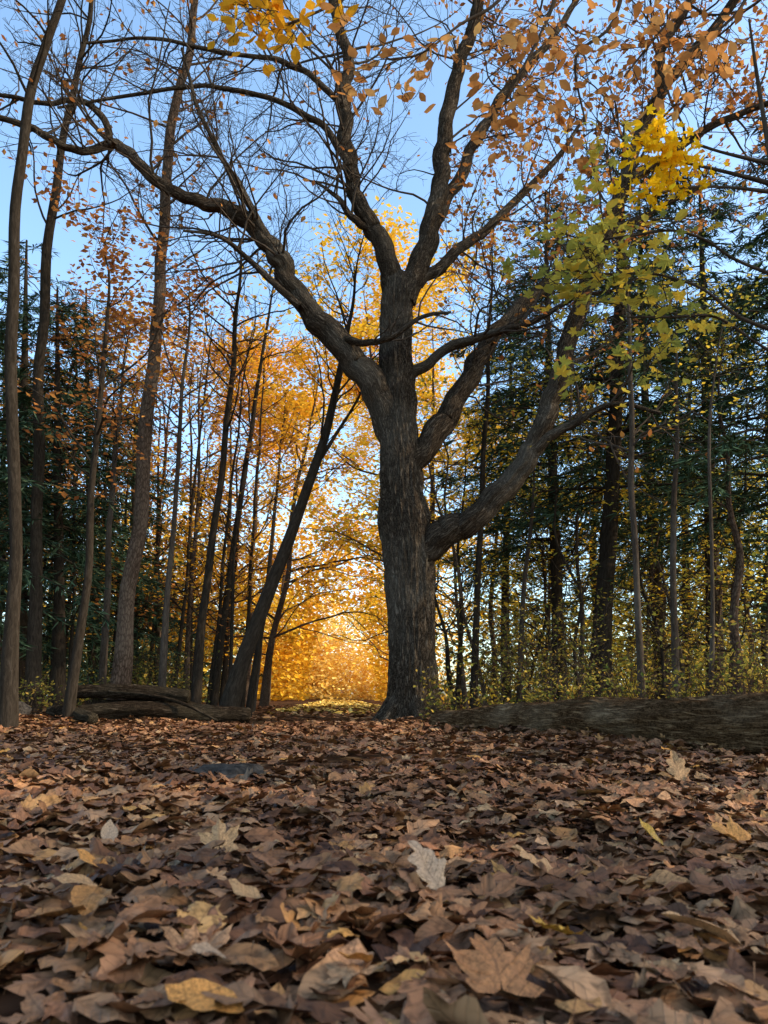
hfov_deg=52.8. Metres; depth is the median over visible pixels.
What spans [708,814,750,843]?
fallen leaf
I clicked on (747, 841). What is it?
fallen leaf
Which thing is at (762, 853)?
fallen leaf
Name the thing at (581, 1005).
fallen leaf
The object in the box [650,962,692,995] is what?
fallen leaf
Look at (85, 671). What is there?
undergrowth shrub
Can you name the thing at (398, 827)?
fallen leaf
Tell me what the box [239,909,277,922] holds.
fallen leaf
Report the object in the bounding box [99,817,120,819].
fallen leaf
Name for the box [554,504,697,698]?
undergrowth shrub
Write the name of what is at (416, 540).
oak tree
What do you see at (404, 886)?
fallen leaf
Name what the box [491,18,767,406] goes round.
maple sapling
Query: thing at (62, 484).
thin stem
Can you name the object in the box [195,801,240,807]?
fallen leaf
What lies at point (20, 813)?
fallen leaf
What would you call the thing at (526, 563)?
sapling
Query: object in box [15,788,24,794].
fallen leaf
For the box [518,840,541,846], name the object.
fallen leaf
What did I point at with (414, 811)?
fallen leaf
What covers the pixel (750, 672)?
undergrowth shrub
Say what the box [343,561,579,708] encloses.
undergrowth shrub
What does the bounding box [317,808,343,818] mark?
fallen leaf
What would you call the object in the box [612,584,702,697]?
undergrowth shrub
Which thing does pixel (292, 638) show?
golden tree
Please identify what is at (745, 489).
thin stem
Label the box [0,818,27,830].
fallen leaf
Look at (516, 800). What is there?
fallen leaf
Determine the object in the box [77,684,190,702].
fallen log
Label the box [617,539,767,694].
undergrowth shrub
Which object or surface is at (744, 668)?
undergrowth shrub
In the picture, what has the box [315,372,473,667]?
golden tree
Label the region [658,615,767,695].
undergrowth shrub
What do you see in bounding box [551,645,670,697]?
undergrowth shrub
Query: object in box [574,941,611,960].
fallen leaf
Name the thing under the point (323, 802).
fallen leaf
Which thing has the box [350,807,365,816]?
fallen leaf
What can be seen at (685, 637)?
conifer tree
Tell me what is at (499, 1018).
fallen leaf
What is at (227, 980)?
fallen leaf
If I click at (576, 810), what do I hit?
fallen leaf
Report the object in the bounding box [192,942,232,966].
fallen leaf
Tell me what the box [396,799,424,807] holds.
fallen leaf
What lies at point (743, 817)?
fallen leaf
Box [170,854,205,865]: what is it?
fallen leaf
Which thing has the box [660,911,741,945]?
fallen leaf
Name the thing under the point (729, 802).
fallen leaf
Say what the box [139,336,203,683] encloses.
thin stem
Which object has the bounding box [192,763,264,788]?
stone
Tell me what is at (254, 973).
fallen leaf
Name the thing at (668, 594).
tree
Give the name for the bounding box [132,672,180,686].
undergrowth shrub
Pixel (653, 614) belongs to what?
tree
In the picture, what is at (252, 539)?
tree
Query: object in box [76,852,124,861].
fallen leaf
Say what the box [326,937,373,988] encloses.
fallen leaf
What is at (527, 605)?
golden tree
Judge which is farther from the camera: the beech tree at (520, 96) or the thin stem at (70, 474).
the thin stem at (70, 474)
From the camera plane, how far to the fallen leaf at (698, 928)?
1.01 m
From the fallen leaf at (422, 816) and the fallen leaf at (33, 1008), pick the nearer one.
the fallen leaf at (33, 1008)
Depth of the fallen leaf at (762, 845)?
1.49 m
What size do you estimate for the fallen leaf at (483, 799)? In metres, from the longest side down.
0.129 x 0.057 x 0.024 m
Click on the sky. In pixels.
(32, 225)
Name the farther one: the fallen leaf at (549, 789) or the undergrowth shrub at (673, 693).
the undergrowth shrub at (673, 693)
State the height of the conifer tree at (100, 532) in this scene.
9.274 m
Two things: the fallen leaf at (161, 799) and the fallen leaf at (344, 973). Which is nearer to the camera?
the fallen leaf at (344, 973)
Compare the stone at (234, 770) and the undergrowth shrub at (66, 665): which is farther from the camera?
the undergrowth shrub at (66, 665)
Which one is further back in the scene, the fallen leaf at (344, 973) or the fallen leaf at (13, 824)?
the fallen leaf at (13, 824)
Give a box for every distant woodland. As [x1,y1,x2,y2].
[42,452,472,701]
[233,588,443,700]
[435,481,766,704]
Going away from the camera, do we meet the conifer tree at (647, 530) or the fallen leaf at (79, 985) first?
the fallen leaf at (79, 985)
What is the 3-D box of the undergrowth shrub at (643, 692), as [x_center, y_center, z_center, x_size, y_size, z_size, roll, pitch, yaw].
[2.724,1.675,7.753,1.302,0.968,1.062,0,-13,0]
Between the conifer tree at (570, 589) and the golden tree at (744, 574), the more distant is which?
the conifer tree at (570, 589)
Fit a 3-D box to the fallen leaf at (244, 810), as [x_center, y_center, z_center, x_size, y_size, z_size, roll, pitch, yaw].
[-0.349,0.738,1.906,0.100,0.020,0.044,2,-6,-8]
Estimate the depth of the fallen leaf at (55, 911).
0.98 m
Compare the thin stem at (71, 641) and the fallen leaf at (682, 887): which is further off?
the thin stem at (71, 641)
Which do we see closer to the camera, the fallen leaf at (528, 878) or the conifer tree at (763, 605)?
the fallen leaf at (528, 878)
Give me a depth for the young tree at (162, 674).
11.60 m
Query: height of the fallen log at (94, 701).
0.332 m
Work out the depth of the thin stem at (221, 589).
14.34 m
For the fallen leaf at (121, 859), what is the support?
on the leaf litter at (730, 985)
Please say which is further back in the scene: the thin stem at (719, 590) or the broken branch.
the thin stem at (719, 590)
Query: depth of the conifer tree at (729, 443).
11.24 m
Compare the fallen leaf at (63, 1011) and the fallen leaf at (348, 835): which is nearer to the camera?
the fallen leaf at (63, 1011)
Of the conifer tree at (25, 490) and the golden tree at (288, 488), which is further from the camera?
the golden tree at (288, 488)
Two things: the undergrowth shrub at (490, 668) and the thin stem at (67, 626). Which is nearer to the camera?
the undergrowth shrub at (490, 668)
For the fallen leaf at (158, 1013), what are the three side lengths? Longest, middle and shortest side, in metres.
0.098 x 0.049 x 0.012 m
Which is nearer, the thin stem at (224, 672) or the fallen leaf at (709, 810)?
the fallen leaf at (709, 810)
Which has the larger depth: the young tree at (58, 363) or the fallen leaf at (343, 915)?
the young tree at (58, 363)
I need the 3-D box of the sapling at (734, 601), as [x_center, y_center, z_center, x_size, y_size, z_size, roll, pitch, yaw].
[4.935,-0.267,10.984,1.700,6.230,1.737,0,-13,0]
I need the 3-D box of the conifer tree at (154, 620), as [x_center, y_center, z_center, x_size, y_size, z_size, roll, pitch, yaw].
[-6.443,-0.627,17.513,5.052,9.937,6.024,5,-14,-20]
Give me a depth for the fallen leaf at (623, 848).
1.68 m
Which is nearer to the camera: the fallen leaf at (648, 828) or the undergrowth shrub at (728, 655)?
the fallen leaf at (648, 828)
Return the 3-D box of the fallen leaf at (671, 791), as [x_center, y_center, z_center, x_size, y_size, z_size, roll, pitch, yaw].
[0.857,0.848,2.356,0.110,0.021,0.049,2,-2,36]
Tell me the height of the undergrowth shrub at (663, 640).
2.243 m
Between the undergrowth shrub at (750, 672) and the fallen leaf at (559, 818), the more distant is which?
the undergrowth shrub at (750, 672)
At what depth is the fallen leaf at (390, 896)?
1.06 m
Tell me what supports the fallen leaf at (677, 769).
on the leaf litter at (730, 985)
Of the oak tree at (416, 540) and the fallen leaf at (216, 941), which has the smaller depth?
the fallen leaf at (216, 941)
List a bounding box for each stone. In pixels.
[19,701,31,714]
[45,705,98,723]
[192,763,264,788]
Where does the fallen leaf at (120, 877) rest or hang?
on the leaf litter at (730, 985)
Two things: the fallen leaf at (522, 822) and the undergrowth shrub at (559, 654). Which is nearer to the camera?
the fallen leaf at (522, 822)
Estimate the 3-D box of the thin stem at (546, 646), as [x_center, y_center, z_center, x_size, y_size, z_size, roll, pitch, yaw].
[3.604,1.071,16.486,4.171,6.275,2.912,-2,-14,7]
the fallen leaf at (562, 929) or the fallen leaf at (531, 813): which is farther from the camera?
the fallen leaf at (531, 813)
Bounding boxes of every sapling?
[423,391,518,708]
[446,187,544,707]
[478,342,584,702]
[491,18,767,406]
[527,381,639,696]
[530,190,723,698]
[593,242,746,695]
[652,251,767,694]
[659,311,767,693]
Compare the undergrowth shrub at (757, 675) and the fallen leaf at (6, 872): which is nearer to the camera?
the fallen leaf at (6, 872)
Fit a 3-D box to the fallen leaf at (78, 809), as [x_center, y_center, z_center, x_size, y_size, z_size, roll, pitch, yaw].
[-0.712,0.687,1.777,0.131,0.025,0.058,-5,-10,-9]
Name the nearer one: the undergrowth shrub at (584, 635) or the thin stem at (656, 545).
the undergrowth shrub at (584, 635)
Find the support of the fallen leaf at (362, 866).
on the leaf litter at (730, 985)
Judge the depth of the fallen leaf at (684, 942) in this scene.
0.95 m
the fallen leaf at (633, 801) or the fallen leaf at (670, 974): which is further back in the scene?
the fallen leaf at (633, 801)
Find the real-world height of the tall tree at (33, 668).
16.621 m
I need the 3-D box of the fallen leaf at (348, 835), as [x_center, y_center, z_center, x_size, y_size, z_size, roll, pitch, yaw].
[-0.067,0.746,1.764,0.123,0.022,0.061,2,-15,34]
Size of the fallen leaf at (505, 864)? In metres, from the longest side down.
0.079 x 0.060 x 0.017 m
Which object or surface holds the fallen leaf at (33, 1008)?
on the leaf litter at (730, 985)
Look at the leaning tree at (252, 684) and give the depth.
11.90 m
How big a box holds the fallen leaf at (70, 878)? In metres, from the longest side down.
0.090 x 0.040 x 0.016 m
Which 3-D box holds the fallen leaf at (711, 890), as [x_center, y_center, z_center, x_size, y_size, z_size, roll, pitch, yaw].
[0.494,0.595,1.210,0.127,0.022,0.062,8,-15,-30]
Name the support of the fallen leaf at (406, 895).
on the leaf litter at (730, 985)
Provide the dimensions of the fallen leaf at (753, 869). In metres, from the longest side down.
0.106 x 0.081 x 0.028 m
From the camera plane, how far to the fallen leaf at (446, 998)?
0.73 m
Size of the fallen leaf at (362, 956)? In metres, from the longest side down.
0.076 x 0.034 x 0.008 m
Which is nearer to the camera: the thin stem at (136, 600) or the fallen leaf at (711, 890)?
the fallen leaf at (711, 890)
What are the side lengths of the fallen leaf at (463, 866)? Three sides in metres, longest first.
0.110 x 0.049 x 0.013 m
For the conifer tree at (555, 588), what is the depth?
15.53 m
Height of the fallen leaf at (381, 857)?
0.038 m
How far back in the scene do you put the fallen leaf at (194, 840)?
1.51 m
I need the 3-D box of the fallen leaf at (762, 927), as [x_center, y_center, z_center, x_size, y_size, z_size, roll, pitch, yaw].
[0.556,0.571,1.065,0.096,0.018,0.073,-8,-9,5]
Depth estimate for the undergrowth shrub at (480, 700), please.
8.90 m
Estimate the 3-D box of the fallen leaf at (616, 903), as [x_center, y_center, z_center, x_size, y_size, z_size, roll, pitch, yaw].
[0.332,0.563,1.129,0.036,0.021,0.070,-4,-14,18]
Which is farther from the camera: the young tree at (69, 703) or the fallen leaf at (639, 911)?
the young tree at (69, 703)
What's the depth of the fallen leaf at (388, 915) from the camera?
0.94 m
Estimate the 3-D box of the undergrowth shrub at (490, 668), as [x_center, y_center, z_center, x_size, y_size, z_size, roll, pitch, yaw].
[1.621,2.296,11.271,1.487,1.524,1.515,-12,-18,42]
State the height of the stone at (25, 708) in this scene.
0.375 m
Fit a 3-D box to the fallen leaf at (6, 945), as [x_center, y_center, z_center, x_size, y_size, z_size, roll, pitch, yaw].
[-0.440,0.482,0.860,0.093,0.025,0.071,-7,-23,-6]
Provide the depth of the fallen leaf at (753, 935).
1.01 m
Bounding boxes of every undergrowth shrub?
[0,649,48,692]
[19,669,58,714]
[42,619,109,707]
[45,625,113,705]
[45,668,110,706]
[98,644,193,686]
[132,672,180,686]
[133,641,158,684]
[138,637,221,702]
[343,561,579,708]
[413,665,464,718]
[435,567,612,702]
[435,615,561,704]
[440,583,573,701]
[444,664,532,709]
[452,577,605,701]
[507,668,597,702]
[519,584,650,697]
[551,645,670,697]
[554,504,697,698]
[565,666,621,697]
[597,627,732,698]
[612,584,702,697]
[613,576,728,696]
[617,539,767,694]
[645,646,766,697]
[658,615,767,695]
[682,604,767,694]
[688,583,767,691]
[690,631,767,692]
[724,640,767,692]
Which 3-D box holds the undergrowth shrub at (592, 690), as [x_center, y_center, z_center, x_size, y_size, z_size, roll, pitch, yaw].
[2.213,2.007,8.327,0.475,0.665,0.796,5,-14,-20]
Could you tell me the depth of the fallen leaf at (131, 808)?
1.77 m
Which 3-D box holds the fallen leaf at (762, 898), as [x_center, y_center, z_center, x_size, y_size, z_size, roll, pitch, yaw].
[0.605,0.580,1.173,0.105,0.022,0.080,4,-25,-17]
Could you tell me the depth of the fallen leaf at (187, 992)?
0.72 m
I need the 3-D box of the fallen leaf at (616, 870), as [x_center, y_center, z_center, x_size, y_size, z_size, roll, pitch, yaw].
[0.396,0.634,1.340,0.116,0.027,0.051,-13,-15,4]
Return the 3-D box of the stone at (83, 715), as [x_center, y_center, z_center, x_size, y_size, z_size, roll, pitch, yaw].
[-3.616,2.325,8.894,1.177,0.205,0.180,-13,-19,43]
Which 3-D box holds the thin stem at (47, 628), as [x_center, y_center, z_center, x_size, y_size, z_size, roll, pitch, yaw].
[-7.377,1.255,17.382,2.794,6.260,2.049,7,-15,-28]
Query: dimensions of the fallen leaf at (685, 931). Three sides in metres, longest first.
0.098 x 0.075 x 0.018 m
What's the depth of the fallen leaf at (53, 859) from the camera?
1.38 m
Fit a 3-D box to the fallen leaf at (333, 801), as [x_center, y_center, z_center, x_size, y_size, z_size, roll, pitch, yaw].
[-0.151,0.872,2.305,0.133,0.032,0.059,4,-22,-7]
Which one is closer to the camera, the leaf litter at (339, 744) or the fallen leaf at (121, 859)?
the fallen leaf at (121, 859)
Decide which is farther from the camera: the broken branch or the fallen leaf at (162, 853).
the broken branch
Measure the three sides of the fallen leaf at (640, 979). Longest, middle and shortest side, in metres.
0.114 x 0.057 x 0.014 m
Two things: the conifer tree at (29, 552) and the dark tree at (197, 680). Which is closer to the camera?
the dark tree at (197, 680)
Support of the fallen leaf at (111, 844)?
on the leaf litter at (730, 985)
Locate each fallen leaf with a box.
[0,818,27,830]
[0,853,33,863]
[0,868,17,873]
[0,886,21,894]
[0,927,29,949]
[0,990,73,1023]
[9,803,51,831]
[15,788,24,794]
[21,905,85,919]
[24,883,70,895]
[31,803,59,814]
[41,855,65,865]
[41,992,81,1023]
[52,971,125,993]
[53,873,97,885]
[54,804,87,813]
[71,883,111,915]
[75,783,93,787]
[76,849,116,874]
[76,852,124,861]
[77,935,126,954]
[78,820,113,831]
[86,931,101,944]
[88,782,111,794]
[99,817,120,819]
[101,819,117,840]
[101,857,147,876]
[103,842,116,846]
[104,904,184,935]
[110,857,152,885]
[114,773,145,779]
[117,852,154,863]
[120,803,145,811]
[121,835,146,851]
[122,806,138,810]
[130,973,172,1020]
[143,915,202,936]
[147,795,203,809]
[151,785,172,790]
[155,934,206,953]
[156,847,168,859]
[158,816,207,821]
[160,874,203,888]
[160,921,232,958]
[165,978,266,1015]
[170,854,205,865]
[182,837,203,845]
[183,847,241,871]
[191,844,239,850]
[191,952,264,980]
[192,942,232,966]
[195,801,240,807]
[197,818,239,851]
[202,807,243,812]
[211,957,268,985]
[213,793,242,804]
[225,806,258,813]
[228,879,266,899]
[232,850,253,858]
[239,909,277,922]
[247,795,272,803]
[248,865,301,876]
[258,850,296,866]
[265,936,333,960]
[267,901,307,918]
[267,924,308,961]
[309,867,340,875]
[312,893,403,919]
[313,801,327,805]
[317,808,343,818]
[319,963,382,986]
[326,907,353,923]
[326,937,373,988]
[327,799,351,806]
[329,841,355,849]
[332,847,378,866]
[334,827,376,843]
[338,951,378,963]
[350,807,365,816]
[351,848,375,853]
[353,822,373,830]
[356,908,408,937]
[357,864,369,873]
[363,847,411,867]
[369,886,419,899]
[377,886,407,905]
[391,825,404,831]
[392,879,423,897]
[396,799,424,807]
[398,831,417,845]
[400,808,418,816]
[407,840,446,911]
[409,812,441,820]
[429,916,530,955]
[436,992,486,1012]
[442,933,544,1012]
[442,984,484,999]
[443,814,467,829]
[455,862,488,873]
[456,859,506,868]
[465,792,487,804]
[473,819,489,823]
[479,838,517,857]
[483,815,511,825]
[483,822,498,833]
[483,1011,530,1023]
[485,856,512,867]
[488,791,527,798]
[499,936,555,981]
[500,938,524,948]
[501,973,567,1000]
[508,797,523,802]
[511,844,558,878]
[516,819,530,824]
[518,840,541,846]
[519,804,555,812]
[523,843,548,855]
[523,877,536,880]
[526,810,542,815]
[528,914,584,934]
[531,784,553,792]
[533,812,572,823]
[548,793,560,796]
[555,996,601,1023]
[556,807,584,812]
[574,879,630,913]
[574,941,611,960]
[597,783,621,807]
[601,887,624,908]
[607,866,646,878]
[611,852,645,859]
[612,865,645,880]
[616,845,634,853]
[622,908,656,915]
[625,796,646,806]
[625,842,663,852]
[632,959,696,993]
[640,819,662,843]
[643,869,690,886]
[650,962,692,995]
[652,881,722,896]
[655,814,669,818]
[658,787,682,795]
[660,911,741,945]
[662,933,702,952]
[666,750,690,780]
[668,843,736,857]
[669,912,722,936]
[677,830,699,837]
[687,902,731,923]
[688,925,731,936]
[691,884,732,894]
[694,805,714,813]
[702,937,750,949]
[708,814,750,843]
[715,863,761,881]
[717,803,750,812]
[720,810,748,818]
[720,852,746,866]
[723,800,753,811]
[732,865,767,879]
[733,840,756,843]
[737,848,767,854]
[742,853,765,863]
[742,891,767,904]
[747,851,767,856]
[747,932,767,946]
[748,842,767,849]
[749,889,767,901]
[751,942,765,954]
[752,915,767,935]
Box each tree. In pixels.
[0,0,165,714]
[0,0,179,731]
[0,0,767,723]
[0,239,186,700]
[0,262,125,678]
[0,288,184,705]
[0,288,207,699]
[0,302,135,705]
[0,317,112,704]
[0,347,179,653]
[4,138,216,721]
[42,390,217,683]
[45,287,174,698]
[47,0,291,698]
[81,290,273,661]
[103,263,308,689]
[108,249,255,686]
[111,298,252,687]
[147,296,423,707]
[149,131,320,703]
[149,359,310,676]
[151,313,324,679]
[166,317,324,703]
[174,348,365,701]
[197,209,347,705]
[205,0,758,191]
[218,155,439,706]
[228,194,522,561]
[228,383,326,710]
[246,336,378,716]
[304,325,518,648]
[304,431,504,709]
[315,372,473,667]
[336,236,531,592]
[424,291,598,701]
[430,400,547,704]
[432,189,673,700]
[444,454,645,701]
[461,121,767,696]
[500,324,698,634]
[505,199,767,698]
[529,457,761,697]
[559,166,767,694]
[570,448,764,688]
[584,291,766,695]
[598,448,767,692]
[604,116,767,595]
[649,257,767,672]
[662,429,767,686]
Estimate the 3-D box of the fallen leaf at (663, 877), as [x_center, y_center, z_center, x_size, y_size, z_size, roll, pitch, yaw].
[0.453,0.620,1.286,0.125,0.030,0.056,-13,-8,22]
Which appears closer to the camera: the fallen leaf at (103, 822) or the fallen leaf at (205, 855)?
the fallen leaf at (205, 855)
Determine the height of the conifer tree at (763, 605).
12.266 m
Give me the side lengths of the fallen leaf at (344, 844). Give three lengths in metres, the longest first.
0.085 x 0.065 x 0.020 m
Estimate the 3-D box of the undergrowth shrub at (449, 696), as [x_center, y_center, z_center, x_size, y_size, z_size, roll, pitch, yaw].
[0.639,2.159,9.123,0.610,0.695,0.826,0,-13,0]
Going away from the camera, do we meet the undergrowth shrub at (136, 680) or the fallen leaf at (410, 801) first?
the fallen leaf at (410, 801)
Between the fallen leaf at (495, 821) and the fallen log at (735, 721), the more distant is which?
the fallen log at (735, 721)
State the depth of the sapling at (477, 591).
12.08 m
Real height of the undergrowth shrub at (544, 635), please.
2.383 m
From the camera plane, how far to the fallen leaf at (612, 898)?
1.11 m
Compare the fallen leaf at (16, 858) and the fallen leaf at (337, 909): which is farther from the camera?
the fallen leaf at (16, 858)
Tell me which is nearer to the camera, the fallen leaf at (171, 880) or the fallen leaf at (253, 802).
the fallen leaf at (171, 880)
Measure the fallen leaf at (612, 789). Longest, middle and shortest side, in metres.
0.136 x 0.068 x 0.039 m
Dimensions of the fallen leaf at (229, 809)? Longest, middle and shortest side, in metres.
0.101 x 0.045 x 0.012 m
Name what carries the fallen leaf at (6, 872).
on the leaf litter at (730, 985)
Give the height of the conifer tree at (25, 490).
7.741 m
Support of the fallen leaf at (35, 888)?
on the leaf litter at (730, 985)
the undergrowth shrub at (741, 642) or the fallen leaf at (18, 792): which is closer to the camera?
the fallen leaf at (18, 792)
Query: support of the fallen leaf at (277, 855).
on the leaf litter at (730, 985)
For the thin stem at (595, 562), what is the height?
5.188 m
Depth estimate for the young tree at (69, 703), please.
9.62 m
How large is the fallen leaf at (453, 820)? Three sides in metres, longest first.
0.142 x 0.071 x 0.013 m
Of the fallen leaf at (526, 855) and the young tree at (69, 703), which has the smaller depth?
the fallen leaf at (526, 855)
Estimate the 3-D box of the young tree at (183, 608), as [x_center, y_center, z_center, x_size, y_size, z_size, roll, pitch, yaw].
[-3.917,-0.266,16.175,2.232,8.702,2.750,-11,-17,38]
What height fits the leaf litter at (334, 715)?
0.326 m
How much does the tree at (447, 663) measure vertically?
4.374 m
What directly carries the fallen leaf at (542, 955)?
on the leaf litter at (730, 985)
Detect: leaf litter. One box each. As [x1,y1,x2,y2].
[0,713,767,772]
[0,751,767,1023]
[31,702,462,724]
[267,699,379,714]
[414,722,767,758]
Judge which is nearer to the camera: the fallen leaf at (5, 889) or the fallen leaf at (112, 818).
the fallen leaf at (5, 889)
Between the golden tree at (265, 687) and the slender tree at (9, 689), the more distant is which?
the golden tree at (265, 687)
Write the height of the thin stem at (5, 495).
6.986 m
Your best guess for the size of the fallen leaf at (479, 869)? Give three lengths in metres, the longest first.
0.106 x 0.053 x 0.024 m
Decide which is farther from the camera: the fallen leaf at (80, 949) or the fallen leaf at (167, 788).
the fallen leaf at (167, 788)
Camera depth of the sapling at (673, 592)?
10.33 m
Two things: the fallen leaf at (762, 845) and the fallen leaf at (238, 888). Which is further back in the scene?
the fallen leaf at (762, 845)
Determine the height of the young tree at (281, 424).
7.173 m
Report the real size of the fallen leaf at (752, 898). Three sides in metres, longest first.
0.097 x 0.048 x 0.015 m
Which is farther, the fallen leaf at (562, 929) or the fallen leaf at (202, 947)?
the fallen leaf at (562, 929)
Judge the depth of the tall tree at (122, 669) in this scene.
11.56 m
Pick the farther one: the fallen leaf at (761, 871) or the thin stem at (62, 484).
the thin stem at (62, 484)
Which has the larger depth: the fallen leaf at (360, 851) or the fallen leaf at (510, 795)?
the fallen leaf at (510, 795)
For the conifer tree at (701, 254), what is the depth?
14.96 m
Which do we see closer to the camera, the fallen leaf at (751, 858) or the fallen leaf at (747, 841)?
the fallen leaf at (751, 858)
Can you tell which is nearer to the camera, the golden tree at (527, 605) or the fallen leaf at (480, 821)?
the fallen leaf at (480, 821)
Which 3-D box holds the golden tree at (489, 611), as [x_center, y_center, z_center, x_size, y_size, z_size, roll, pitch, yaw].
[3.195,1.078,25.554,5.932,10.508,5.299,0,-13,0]
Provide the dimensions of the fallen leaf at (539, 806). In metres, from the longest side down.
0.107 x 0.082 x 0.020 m
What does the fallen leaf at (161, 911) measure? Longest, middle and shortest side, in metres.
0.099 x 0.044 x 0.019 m
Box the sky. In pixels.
[0,0,767,695]
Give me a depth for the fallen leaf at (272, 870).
1.16 m
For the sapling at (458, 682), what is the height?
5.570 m
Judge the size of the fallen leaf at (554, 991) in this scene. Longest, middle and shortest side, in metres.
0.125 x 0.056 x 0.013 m
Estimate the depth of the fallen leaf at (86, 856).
1.29 m
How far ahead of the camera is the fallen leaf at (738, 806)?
2.13 m
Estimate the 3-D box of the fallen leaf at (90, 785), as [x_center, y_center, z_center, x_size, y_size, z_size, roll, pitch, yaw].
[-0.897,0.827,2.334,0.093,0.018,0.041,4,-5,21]
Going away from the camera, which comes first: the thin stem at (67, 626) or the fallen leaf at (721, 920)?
the fallen leaf at (721, 920)
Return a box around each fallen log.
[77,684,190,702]
[78,701,250,723]
[91,699,212,705]
[428,691,767,755]
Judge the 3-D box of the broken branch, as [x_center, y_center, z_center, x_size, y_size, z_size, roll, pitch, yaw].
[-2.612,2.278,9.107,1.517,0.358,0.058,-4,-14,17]
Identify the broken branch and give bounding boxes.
[108,690,217,721]
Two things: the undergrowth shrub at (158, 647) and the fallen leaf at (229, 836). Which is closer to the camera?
the fallen leaf at (229, 836)
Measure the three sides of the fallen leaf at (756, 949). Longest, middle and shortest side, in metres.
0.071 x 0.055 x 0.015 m
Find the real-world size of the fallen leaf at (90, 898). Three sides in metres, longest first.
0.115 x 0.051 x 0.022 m
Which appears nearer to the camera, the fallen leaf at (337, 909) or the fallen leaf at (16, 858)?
the fallen leaf at (337, 909)
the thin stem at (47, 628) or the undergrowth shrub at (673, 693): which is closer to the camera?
the undergrowth shrub at (673, 693)
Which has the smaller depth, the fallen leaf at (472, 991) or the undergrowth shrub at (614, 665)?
the fallen leaf at (472, 991)
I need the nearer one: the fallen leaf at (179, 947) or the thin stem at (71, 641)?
the fallen leaf at (179, 947)
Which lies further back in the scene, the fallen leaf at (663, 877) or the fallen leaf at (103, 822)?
the fallen leaf at (103, 822)
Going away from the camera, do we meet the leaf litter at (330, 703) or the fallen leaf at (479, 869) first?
the fallen leaf at (479, 869)
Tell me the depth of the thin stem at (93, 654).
16.95 m
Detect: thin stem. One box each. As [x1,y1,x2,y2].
[0,258,139,672]
[0,360,80,610]
[0,360,126,601]
[27,362,126,660]
[27,442,114,705]
[37,308,127,651]
[43,285,180,704]
[62,281,194,642]
[76,372,175,627]
[85,377,181,683]
[104,346,178,683]
[125,347,215,685]
[133,312,237,689]
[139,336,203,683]
[154,286,300,704]
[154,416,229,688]
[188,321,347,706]
[193,377,295,704]
[350,354,524,705]
[364,362,509,708]
[462,436,642,701]
[468,386,630,670]
[480,456,670,701]
[489,370,624,697]
[518,325,629,697]
[567,387,705,677]
[616,313,767,694]
[658,307,767,692]
[686,344,767,690]

